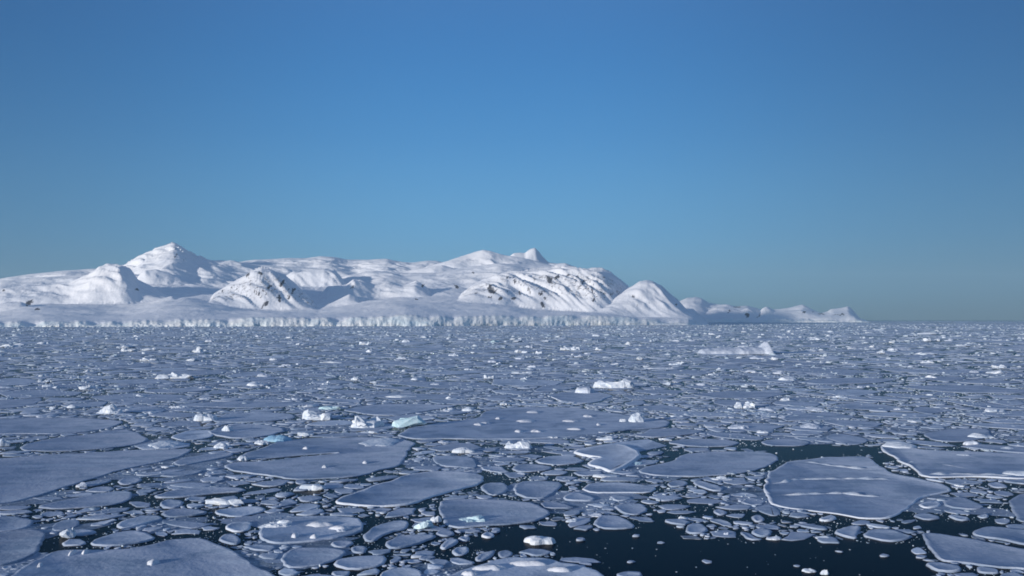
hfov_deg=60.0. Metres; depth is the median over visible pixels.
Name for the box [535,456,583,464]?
ice floe
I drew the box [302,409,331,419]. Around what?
ice chunk
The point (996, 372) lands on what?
ice chunk
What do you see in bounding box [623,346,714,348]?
ice floe
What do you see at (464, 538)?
ice floe
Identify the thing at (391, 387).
ice floe
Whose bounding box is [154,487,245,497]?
ice floe
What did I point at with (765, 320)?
ice cliff
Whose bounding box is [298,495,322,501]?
ice floe
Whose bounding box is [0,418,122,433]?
ice floe
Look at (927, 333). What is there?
ice chunk
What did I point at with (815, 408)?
ice chunk
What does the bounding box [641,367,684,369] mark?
ice floe
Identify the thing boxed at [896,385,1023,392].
ice floe
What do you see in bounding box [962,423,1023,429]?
ice floe
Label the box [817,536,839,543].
ice floe
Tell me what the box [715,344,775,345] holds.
ice floe
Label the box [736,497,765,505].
ice floe
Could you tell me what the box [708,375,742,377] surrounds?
ice floe
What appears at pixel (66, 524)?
ice floe
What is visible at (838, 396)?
ice chunk
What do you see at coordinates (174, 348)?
ice floe
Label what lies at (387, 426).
ice floe
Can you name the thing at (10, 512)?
ice floe
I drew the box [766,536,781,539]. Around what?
ice chunk
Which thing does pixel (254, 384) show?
ice chunk
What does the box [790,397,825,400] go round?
ice floe
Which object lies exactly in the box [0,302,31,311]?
hill
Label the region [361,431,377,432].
ice chunk
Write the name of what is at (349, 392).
ice floe
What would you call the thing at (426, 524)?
ice chunk
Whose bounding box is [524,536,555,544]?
ice chunk
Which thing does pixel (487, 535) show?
ice floe
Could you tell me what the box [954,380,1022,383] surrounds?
ice floe
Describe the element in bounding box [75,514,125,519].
ice floe
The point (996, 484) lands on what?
ice floe
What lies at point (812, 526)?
ice floe
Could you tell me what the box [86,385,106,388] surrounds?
ice chunk
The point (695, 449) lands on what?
ice floe
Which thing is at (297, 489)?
ice floe
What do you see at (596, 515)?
ice chunk
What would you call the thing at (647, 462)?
ice floe
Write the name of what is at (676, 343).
ice floe
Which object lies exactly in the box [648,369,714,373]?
ice floe
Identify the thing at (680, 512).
ice floe
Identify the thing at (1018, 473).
ice chunk
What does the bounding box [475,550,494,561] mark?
ice floe
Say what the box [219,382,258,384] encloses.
ice floe
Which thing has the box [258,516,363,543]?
ice floe
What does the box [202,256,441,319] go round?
mountain
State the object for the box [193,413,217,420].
ice chunk
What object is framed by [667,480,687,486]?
ice floe
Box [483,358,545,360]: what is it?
ice floe
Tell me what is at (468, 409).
ice chunk
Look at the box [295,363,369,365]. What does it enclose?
ice floe
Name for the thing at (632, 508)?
ice floe
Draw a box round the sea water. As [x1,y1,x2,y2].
[0,320,1023,575]
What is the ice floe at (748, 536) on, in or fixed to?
on the sea water
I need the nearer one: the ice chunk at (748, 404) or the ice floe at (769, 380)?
the ice chunk at (748, 404)
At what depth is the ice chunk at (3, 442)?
126.66 m
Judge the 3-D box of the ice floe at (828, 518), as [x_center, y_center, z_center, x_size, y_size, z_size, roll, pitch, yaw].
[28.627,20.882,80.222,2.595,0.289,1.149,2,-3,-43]
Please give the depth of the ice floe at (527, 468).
107.11 m
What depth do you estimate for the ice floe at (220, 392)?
222.53 m
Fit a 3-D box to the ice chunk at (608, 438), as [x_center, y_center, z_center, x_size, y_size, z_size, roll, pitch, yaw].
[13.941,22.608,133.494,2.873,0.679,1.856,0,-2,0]
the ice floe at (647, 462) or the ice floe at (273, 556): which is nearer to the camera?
the ice floe at (273, 556)
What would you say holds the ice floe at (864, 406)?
on the sea water
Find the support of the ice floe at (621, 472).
on the sea water
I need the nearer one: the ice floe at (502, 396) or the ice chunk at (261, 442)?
the ice chunk at (261, 442)
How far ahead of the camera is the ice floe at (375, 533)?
75.79 m
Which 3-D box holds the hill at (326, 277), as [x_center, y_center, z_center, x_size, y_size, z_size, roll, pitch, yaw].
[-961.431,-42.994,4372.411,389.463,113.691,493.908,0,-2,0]
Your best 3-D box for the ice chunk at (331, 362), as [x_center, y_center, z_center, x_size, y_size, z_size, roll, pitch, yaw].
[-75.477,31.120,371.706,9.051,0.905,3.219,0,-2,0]
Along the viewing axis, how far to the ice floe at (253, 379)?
266.84 m
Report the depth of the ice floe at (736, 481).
98.56 m
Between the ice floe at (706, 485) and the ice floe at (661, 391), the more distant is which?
the ice floe at (661, 391)
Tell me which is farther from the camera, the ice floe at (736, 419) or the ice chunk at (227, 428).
the ice floe at (736, 419)
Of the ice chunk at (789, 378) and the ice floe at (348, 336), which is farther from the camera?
the ice floe at (348, 336)
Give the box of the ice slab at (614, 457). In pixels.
[574,444,640,471]
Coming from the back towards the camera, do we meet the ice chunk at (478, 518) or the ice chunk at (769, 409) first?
the ice chunk at (769, 409)
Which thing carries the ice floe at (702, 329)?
on the sea water
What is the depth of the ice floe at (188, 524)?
77.96 m
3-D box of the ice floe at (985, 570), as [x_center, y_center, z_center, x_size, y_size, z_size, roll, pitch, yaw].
[34.093,20.309,63.581,1.437,0.234,1.697,-1,-2,25]
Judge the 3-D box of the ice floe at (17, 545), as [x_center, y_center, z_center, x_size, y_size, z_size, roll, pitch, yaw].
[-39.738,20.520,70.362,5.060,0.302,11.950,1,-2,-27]
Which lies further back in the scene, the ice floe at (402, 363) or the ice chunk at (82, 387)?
the ice floe at (402, 363)
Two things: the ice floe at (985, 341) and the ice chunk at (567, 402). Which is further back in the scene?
the ice floe at (985, 341)
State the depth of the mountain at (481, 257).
5067.31 m
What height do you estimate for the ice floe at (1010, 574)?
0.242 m
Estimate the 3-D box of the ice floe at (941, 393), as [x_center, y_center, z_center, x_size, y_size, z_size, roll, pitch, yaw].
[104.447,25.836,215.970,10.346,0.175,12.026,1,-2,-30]
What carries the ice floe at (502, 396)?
on the sea water
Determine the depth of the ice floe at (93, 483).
97.64 m
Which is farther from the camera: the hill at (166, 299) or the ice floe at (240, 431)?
the hill at (166, 299)
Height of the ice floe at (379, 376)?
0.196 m
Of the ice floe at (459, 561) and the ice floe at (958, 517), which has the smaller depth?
the ice floe at (459, 561)
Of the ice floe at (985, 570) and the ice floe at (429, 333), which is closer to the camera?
the ice floe at (985, 570)
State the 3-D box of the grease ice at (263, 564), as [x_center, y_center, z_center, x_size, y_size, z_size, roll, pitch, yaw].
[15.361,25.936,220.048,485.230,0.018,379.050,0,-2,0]
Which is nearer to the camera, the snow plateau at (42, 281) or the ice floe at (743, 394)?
the ice floe at (743, 394)
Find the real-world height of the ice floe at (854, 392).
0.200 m
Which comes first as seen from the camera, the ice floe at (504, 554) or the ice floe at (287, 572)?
the ice floe at (287, 572)
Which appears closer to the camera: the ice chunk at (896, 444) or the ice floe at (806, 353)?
the ice chunk at (896, 444)
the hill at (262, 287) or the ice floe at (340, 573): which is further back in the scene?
the hill at (262, 287)
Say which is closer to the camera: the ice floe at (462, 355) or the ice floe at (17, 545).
the ice floe at (17, 545)
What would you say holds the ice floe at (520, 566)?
on the sea water
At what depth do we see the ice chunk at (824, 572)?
62.74 m
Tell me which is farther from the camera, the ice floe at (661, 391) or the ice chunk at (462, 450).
the ice floe at (661, 391)
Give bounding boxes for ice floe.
[0,341,85,343]
[0,348,78,351]
[0,390,81,397]
[0,398,41,408]
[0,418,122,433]
[0,449,191,503]
[0,506,30,509]
[0,510,32,514]
[0,516,32,530]
[0,529,46,565]
[12,538,274,575]
[20,429,148,451]
[23,384,94,388]
[39,491,131,508]
[42,362,150,365]
[52,519,78,530]
[61,401,106,407]
[62,539,85,545]
[65,375,116,378]
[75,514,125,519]
[75,529,95,535]
[86,479,110,486]
[86,486,113,491]
[88,507,129,515]
[91,530,154,546]
[92,393,194,402]
[94,379,172,383]
[114,343,200,344]
[117,406,164,411]
[117,515,161,528]
[118,478,141,484]
[120,341,204,342]
[134,442,189,449]
[136,469,185,475]
[141,347,216,348]
[143,370,228,374]
[144,387,211,392]
[149,412,196,417]
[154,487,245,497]
[160,420,200,426]
[160,499,183,508]
[161,470,202,476]
[161,508,206,517]
[162,520,211,528]
[170,482,211,487]
[171,430,213,440]
[171,529,200,534]
[173,452,232,465]
[179,401,327,407]
[189,409,228,411]
[205,390,239,393]
[209,424,284,438]
[213,412,294,422]
[215,346,307,347]
[215,506,265,516]
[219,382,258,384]
[219,534,240,544]
[221,496,237,498]
[225,377,283,381]
[225,437,414,479]
[226,371,265,377]
[226,521,251,531]
[234,358,302,360]
[243,488,281,494]
[243,544,275,551]
[247,386,316,392]
[252,480,289,486]
[254,398,310,400]
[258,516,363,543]
[259,553,279,559]
[269,371,331,373]
[278,568,299,575]
[279,499,296,506]
[281,547,345,568]
[286,407,324,412]
[289,351,389,354]
[290,375,337,376]
[290,503,319,511]
[293,484,307,490]
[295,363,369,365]
[296,509,323,515]
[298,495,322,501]
[307,420,352,425]
[309,432,369,437]
[310,347,363,349]
[311,380,352,383]
[314,398,360,402]
[316,336,376,337]
[324,483,342,488]
[328,390,390,393]
[331,540,353,547]
[331,571,349,575]
[334,555,386,569]
[335,471,483,506]
[337,508,364,513]
[344,404,454,415]
[346,375,410,378]
[349,423,393,430]
[351,546,366,553]
[357,568,379,575]
[362,393,472,399]
[363,520,408,542]
[367,549,390,554]
[369,381,499,388]
[372,386,414,389]
[374,362,424,364]
[375,348,484,349]
[380,567,422,575]
[385,508,415,517]
[385,534,435,548]
[386,414,436,420]
[398,407,669,439]
[401,333,457,333]
[407,365,457,368]
[408,360,455,361]
[408,371,496,374]
[412,523,447,530]
[414,465,441,470]
[415,550,434,555]
[423,354,536,357]
[424,569,439,574]
[425,410,472,414]
[427,443,482,451]
[429,390,475,391]
[429,399,476,404]
[429,559,449,565]
[433,455,476,468]
[436,529,454,536]
[438,499,549,528]
[440,539,457,549]
[443,495,468,499]
[449,557,603,575]
[450,558,474,564]
[452,546,468,555]
[458,536,469,541]
[464,350,572,351]
[474,375,532,376]
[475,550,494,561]
[479,395,520,398]
[481,466,509,472]
[481,482,507,495]
[481,532,493,537]
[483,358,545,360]
[483,371,511,373]
[492,379,564,385]
[492,390,529,394]
[492,457,524,461]
[498,550,512,557]
[499,402,548,406]
[503,472,525,477]
[512,464,551,471]
[513,481,561,498]
[519,549,551,556]
[522,439,569,443]
[533,385,576,391]
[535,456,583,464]
[541,451,573,453]
[541,470,567,474]
[541,502,573,508]
[548,392,611,403]
[555,476,576,481]
[560,557,600,562]
[563,492,594,501]
[564,367,622,368]
[568,517,590,527]
[573,337,675,338]
[574,471,601,475]
[582,482,655,492]
[586,439,666,451]
[587,357,636,358]
[593,515,634,529]
[600,477,641,481]
[605,388,631,389]
[610,470,636,474]
[610,495,630,500]
[614,503,647,514]
[617,571,641,575]
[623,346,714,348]
[623,395,675,398]
[625,400,645,405]
[626,405,686,410]
[628,460,658,466]
[631,389,683,393]
[635,428,703,437]
[639,451,777,476]
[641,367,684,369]
[647,342,708,343]
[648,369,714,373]
[649,495,681,500]
[653,329,755,329]
[658,504,690,509]
[661,411,745,417]
[662,400,693,403]
[665,518,689,525]
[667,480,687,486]
[667,510,694,513]
[669,439,738,446]
[684,448,710,451]
[685,384,730,391]
[686,523,707,533]
[687,498,723,503]
[689,365,744,368]
[690,390,791,398]
[693,480,722,490]
[696,421,730,424]
[698,353,739,355]
[700,477,722,483]
[707,432,763,439]
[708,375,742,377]
[710,530,735,537]
[713,409,746,411]
[713,509,726,515]
[714,400,744,405]
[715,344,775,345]
[715,504,750,509]
[716,383,779,385]
[716,418,751,421]
[719,360,784,362]
[722,478,749,484]
[731,423,783,432]
[736,412,782,414]
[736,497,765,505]
[740,532,761,539]
[748,378,792,382]
[751,515,763,521]
[751,528,771,536]
[755,334,817,335]
[755,338,849,339]
[755,505,779,515]
[756,524,780,529]
[761,362,829,365]
[761,439,809,445]
[762,368,879,373]
[764,456,950,518]
[773,401,820,406]
[776,388,817,390]
[777,352,837,353]
[778,412,854,420]
[781,532,815,540]
[783,360,829,362]
[784,406,824,409]
[785,425,833,431]
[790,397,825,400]
[790,430,822,434]
[794,523,826,529]
[798,378,897,383]
[817,388,881,395]
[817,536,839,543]
[819,515,835,521]
[822,419,883,427]
[827,434,867,444]
[832,402,914,411]
[834,525,860,538]
[839,361,914,362]
[843,396,891,401]
[858,412,939,417]
[863,529,911,541]
[864,395,909,400]
[876,350,970,352]
[877,387,912,391]
[881,446,1023,478]
[882,369,986,372]
[884,393,938,397]
[895,355,942,357]
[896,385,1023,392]
[906,439,954,445]
[907,376,965,380]
[913,406,952,413]
[914,513,939,519]
[919,391,958,395]
[919,501,940,507]
[922,533,1023,569]
[924,428,991,441]
[926,562,960,572]
[942,400,1023,409]
[943,497,983,509]
[944,340,1023,342]
[944,479,982,484]
[948,514,969,520]
[953,573,977,575]
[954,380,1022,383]
[961,363,1023,365]
[961,444,1023,452]
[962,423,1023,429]
[966,411,1023,416]
[972,526,1023,544]
[976,372,1023,374]
[977,513,988,517]
[977,567,998,573]
[980,418,1023,423]
[988,482,1006,487]
[996,478,1023,483]
[1000,572,1023,575]
[1009,494,1023,521]
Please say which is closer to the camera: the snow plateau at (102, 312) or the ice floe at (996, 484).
the ice floe at (996, 484)
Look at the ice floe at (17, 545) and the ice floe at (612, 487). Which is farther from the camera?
the ice floe at (612, 487)
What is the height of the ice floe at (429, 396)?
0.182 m
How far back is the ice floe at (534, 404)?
188.51 m
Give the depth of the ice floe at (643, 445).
127.93 m
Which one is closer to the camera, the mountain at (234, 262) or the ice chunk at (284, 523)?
the ice chunk at (284, 523)
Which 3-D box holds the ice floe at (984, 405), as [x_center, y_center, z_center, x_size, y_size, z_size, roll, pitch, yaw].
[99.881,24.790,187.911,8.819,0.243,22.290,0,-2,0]
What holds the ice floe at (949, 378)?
on the sea water
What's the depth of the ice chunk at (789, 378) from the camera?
263.81 m
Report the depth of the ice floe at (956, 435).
138.85 m
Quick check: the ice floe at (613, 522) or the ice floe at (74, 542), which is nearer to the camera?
the ice floe at (74, 542)
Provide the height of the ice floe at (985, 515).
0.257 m
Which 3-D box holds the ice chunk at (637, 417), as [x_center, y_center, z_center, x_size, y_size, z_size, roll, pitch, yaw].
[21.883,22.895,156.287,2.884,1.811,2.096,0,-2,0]
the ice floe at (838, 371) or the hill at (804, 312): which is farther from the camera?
the hill at (804, 312)
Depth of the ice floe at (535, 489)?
94.12 m
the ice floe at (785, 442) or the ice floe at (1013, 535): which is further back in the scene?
the ice floe at (785, 442)
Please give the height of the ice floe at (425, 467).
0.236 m
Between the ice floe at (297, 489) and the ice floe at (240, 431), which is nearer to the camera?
the ice floe at (297, 489)
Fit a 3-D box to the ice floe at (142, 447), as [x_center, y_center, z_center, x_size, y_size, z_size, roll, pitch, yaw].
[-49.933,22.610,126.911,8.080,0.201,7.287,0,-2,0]
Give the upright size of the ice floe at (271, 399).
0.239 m
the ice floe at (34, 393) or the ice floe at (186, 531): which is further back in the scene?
the ice floe at (34, 393)
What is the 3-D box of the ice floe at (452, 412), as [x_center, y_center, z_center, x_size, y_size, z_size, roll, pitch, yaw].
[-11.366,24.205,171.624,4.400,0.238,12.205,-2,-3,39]
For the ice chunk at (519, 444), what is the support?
on the sea water
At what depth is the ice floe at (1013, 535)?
74.04 m
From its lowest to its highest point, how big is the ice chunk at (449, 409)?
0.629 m
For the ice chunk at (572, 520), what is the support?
on the sea water
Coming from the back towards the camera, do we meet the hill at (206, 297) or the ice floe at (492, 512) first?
the hill at (206, 297)
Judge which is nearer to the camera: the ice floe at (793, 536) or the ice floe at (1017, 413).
the ice floe at (793, 536)
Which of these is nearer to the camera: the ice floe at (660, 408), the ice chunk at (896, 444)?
the ice chunk at (896, 444)
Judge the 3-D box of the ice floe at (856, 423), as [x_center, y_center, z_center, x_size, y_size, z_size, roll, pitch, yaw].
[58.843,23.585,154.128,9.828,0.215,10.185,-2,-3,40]
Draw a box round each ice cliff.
[0,315,704,326]
[704,318,865,321]
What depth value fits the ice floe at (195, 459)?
114.70 m
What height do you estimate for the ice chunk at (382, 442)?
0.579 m
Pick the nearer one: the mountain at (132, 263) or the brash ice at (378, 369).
the brash ice at (378, 369)
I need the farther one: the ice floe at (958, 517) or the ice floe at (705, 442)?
the ice floe at (705, 442)
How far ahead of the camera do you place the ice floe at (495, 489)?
94.36 m
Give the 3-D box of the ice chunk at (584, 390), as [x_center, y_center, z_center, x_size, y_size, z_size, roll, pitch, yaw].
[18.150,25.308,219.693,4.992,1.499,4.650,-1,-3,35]
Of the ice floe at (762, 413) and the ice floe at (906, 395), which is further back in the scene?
the ice floe at (906, 395)
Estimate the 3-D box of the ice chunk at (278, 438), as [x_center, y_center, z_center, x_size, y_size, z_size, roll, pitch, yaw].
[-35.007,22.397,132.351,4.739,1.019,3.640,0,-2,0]
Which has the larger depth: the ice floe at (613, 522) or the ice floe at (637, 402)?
the ice floe at (637, 402)
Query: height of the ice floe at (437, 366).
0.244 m
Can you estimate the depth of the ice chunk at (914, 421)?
156.21 m
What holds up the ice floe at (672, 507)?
on the sea water
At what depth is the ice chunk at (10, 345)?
590.02 m
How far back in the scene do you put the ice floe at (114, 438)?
129.92 m
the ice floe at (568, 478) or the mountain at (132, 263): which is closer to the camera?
the ice floe at (568, 478)
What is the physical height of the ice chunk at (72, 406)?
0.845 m
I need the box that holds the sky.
[0,0,1023,319]
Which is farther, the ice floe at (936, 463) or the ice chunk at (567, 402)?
the ice chunk at (567, 402)
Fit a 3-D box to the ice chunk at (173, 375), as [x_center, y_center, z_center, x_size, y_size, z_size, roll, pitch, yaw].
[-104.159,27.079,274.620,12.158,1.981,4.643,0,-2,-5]
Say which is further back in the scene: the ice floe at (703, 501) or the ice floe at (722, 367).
the ice floe at (722, 367)
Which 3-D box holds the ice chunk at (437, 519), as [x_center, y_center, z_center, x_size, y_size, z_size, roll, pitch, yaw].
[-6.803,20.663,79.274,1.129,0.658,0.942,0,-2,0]
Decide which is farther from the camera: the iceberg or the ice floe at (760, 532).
the iceberg
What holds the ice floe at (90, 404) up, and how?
on the sea water
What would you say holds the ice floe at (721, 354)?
on the sea water
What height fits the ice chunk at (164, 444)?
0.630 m
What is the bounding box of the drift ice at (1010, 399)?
[0,321,1023,575]
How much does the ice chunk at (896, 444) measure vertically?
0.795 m
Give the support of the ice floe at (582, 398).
on the sea water
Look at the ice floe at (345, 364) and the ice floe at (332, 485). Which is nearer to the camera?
the ice floe at (332, 485)
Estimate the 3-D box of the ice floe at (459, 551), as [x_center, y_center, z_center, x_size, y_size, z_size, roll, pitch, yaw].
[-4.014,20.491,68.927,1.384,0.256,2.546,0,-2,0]
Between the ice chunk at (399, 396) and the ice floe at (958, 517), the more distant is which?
the ice chunk at (399, 396)
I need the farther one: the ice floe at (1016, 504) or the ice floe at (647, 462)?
the ice floe at (647, 462)
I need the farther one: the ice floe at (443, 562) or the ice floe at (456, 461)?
the ice floe at (456, 461)
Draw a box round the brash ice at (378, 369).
[0,323,1023,575]
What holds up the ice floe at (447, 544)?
on the sea water
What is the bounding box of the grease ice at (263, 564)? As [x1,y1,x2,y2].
[0,359,1023,575]
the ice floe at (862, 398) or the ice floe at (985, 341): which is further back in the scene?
the ice floe at (985, 341)
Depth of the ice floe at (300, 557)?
67.25 m
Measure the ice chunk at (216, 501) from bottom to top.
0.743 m
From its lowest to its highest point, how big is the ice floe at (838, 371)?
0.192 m
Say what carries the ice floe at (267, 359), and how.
on the sea water
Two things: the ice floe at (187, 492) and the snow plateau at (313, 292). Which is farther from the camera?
the snow plateau at (313, 292)
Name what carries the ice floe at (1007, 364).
on the sea water
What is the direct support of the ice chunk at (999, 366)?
on the sea water
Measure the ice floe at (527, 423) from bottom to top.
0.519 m
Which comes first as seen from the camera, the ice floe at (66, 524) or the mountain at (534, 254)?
the ice floe at (66, 524)
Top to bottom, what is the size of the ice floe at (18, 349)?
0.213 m
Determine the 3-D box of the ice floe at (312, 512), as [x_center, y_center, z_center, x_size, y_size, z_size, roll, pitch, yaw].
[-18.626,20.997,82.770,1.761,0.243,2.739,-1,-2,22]
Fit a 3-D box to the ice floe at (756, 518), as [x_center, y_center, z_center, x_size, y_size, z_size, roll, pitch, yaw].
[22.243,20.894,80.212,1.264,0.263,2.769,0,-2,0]
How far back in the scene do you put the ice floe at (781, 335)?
1029.41 m
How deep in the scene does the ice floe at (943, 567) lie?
64.12 m
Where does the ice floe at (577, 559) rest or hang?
on the sea water
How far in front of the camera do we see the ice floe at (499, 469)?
106.48 m
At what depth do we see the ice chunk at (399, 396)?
205.80 m
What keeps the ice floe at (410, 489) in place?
on the sea water
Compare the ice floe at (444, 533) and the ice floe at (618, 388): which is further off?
the ice floe at (618, 388)
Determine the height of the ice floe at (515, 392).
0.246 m
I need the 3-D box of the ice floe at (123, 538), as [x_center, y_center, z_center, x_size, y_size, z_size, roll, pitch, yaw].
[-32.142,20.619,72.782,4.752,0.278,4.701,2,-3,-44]
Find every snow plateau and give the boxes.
[0,273,236,290]
[0,297,708,325]
[156,284,467,304]
[342,263,553,289]
[703,317,868,321]
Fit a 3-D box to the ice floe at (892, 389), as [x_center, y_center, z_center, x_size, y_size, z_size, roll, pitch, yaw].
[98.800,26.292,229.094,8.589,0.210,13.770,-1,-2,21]
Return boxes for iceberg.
[698,341,774,353]
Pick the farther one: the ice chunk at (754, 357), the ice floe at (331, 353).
the ice floe at (331, 353)
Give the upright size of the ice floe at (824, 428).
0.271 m
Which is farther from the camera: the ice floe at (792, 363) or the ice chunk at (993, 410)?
the ice floe at (792, 363)
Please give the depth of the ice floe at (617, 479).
99.45 m
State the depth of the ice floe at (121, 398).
205.64 m
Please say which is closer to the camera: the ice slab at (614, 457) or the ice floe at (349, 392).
the ice slab at (614, 457)
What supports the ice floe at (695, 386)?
on the sea water
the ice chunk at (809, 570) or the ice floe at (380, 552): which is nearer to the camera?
the ice chunk at (809, 570)
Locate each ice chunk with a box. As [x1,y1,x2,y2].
[0,344,22,346]
[0,439,9,445]
[36,414,54,417]
[59,527,75,537]
[67,405,79,408]
[76,482,87,486]
[79,386,95,389]
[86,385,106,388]
[97,404,123,413]
[121,344,134,347]
[121,348,136,350]
[140,358,158,360]
[148,440,184,448]
[155,372,194,378]
[170,406,187,407]
[192,347,202,352]
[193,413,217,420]
[205,498,243,504]
[214,442,230,448]
[222,425,232,430]
[237,456,248,460]
[246,382,267,385]
[254,440,268,444]
[258,520,291,527]
[264,435,291,441]
[298,432,312,435]
[299,484,325,490]
[302,404,318,406]
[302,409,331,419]
[318,406,340,409]
[323,361,341,362]
[351,416,384,427]
[358,438,399,445]
[359,342,371,344]
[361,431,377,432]
[386,395,416,397]
[392,416,426,427]
[413,520,432,529]
[430,516,441,522]
[443,408,454,411]
[452,447,474,452]
[459,515,484,521]
[462,407,476,410]
[504,441,531,448]
[512,371,531,373]
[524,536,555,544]
[558,401,576,403]
[566,518,576,521]
[569,346,580,349]
[575,387,594,392]
[590,513,602,516]
[592,474,618,477]
[593,378,633,387]
[596,436,613,439]
[628,412,644,421]
[645,367,676,368]
[658,438,671,440]
[669,362,682,364]
[710,476,732,479]
[728,424,748,428]
[734,401,755,407]
[750,356,765,358]
[759,408,774,410]
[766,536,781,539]
[778,377,796,380]
[800,423,819,427]
[802,568,816,572]
[805,407,825,409]
[820,570,828,574]
[833,395,847,397]
[882,441,916,447]
[908,420,924,422]
[917,332,936,333]
[963,441,980,444]
[967,433,994,438]
[985,408,1004,411]
[986,370,1002,373]
[991,365,1006,367]
[1003,471,1023,475]
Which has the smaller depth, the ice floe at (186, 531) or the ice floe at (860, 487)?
the ice floe at (186, 531)
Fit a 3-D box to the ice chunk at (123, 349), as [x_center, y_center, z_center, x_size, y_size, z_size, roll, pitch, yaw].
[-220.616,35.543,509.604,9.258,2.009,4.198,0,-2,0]
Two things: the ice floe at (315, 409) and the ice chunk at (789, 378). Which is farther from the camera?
the ice chunk at (789, 378)
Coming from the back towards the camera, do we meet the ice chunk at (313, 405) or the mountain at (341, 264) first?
the mountain at (341, 264)
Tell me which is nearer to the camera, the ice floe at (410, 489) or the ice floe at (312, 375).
the ice floe at (410, 489)
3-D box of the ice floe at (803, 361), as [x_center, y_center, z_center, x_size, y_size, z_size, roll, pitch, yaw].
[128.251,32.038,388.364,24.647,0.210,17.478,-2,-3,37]
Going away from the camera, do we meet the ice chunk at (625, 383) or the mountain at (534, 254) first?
the ice chunk at (625, 383)
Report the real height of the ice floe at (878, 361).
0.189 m
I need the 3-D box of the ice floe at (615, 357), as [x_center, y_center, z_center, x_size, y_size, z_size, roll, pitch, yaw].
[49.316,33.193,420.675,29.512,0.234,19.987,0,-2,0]
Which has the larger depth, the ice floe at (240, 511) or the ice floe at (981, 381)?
the ice floe at (981, 381)
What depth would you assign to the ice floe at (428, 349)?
540.27 m
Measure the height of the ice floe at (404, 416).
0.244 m
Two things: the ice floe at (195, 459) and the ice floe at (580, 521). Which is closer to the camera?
the ice floe at (580, 521)
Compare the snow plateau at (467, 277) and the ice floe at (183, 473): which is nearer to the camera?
the ice floe at (183, 473)
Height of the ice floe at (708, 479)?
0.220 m
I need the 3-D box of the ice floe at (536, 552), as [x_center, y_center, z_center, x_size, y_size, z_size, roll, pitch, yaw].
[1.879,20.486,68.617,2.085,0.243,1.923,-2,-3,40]
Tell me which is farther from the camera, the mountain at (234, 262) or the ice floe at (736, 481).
the mountain at (234, 262)
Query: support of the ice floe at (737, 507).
on the sea water
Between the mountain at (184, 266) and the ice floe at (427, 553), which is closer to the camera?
the ice floe at (427, 553)
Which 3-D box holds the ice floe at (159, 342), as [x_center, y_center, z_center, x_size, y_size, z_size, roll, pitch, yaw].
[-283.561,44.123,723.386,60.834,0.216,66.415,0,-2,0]
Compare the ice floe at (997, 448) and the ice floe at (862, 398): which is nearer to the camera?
the ice floe at (997, 448)
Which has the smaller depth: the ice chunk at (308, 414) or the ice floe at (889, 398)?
the ice chunk at (308, 414)
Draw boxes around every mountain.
[0,247,358,287]
[124,242,206,268]
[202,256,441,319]
[223,260,245,266]
[397,265,453,272]
[425,250,550,268]
[511,248,570,265]
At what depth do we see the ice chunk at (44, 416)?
164.58 m
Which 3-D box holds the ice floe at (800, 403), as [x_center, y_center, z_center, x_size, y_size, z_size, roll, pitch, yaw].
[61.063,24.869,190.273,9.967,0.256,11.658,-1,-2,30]
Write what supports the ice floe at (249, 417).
on the sea water
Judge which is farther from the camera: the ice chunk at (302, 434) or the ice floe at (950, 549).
the ice chunk at (302, 434)
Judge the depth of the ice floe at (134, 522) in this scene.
78.83 m
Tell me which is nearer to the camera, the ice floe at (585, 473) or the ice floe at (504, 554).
the ice floe at (504, 554)
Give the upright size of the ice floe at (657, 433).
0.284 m
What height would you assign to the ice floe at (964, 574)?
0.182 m
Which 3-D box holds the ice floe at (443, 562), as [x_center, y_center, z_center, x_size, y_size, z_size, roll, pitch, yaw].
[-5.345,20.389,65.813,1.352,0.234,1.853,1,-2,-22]
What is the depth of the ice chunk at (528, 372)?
297.63 m
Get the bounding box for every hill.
[0,264,169,304]
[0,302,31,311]
[138,269,183,284]
[139,296,176,304]
[182,294,212,300]
[209,266,317,309]
[286,268,345,286]
[319,279,440,304]
[323,294,361,306]
[457,265,628,311]
[586,280,702,323]
[680,297,760,315]
[702,307,765,319]
[760,305,860,319]
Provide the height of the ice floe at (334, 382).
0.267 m
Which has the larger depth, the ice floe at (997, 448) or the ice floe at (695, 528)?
the ice floe at (997, 448)
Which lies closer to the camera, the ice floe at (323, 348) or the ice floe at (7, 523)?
the ice floe at (7, 523)
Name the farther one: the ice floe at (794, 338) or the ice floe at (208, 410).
the ice floe at (794, 338)
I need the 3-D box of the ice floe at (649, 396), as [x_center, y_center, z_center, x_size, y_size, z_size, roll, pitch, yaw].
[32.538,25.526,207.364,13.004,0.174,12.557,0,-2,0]

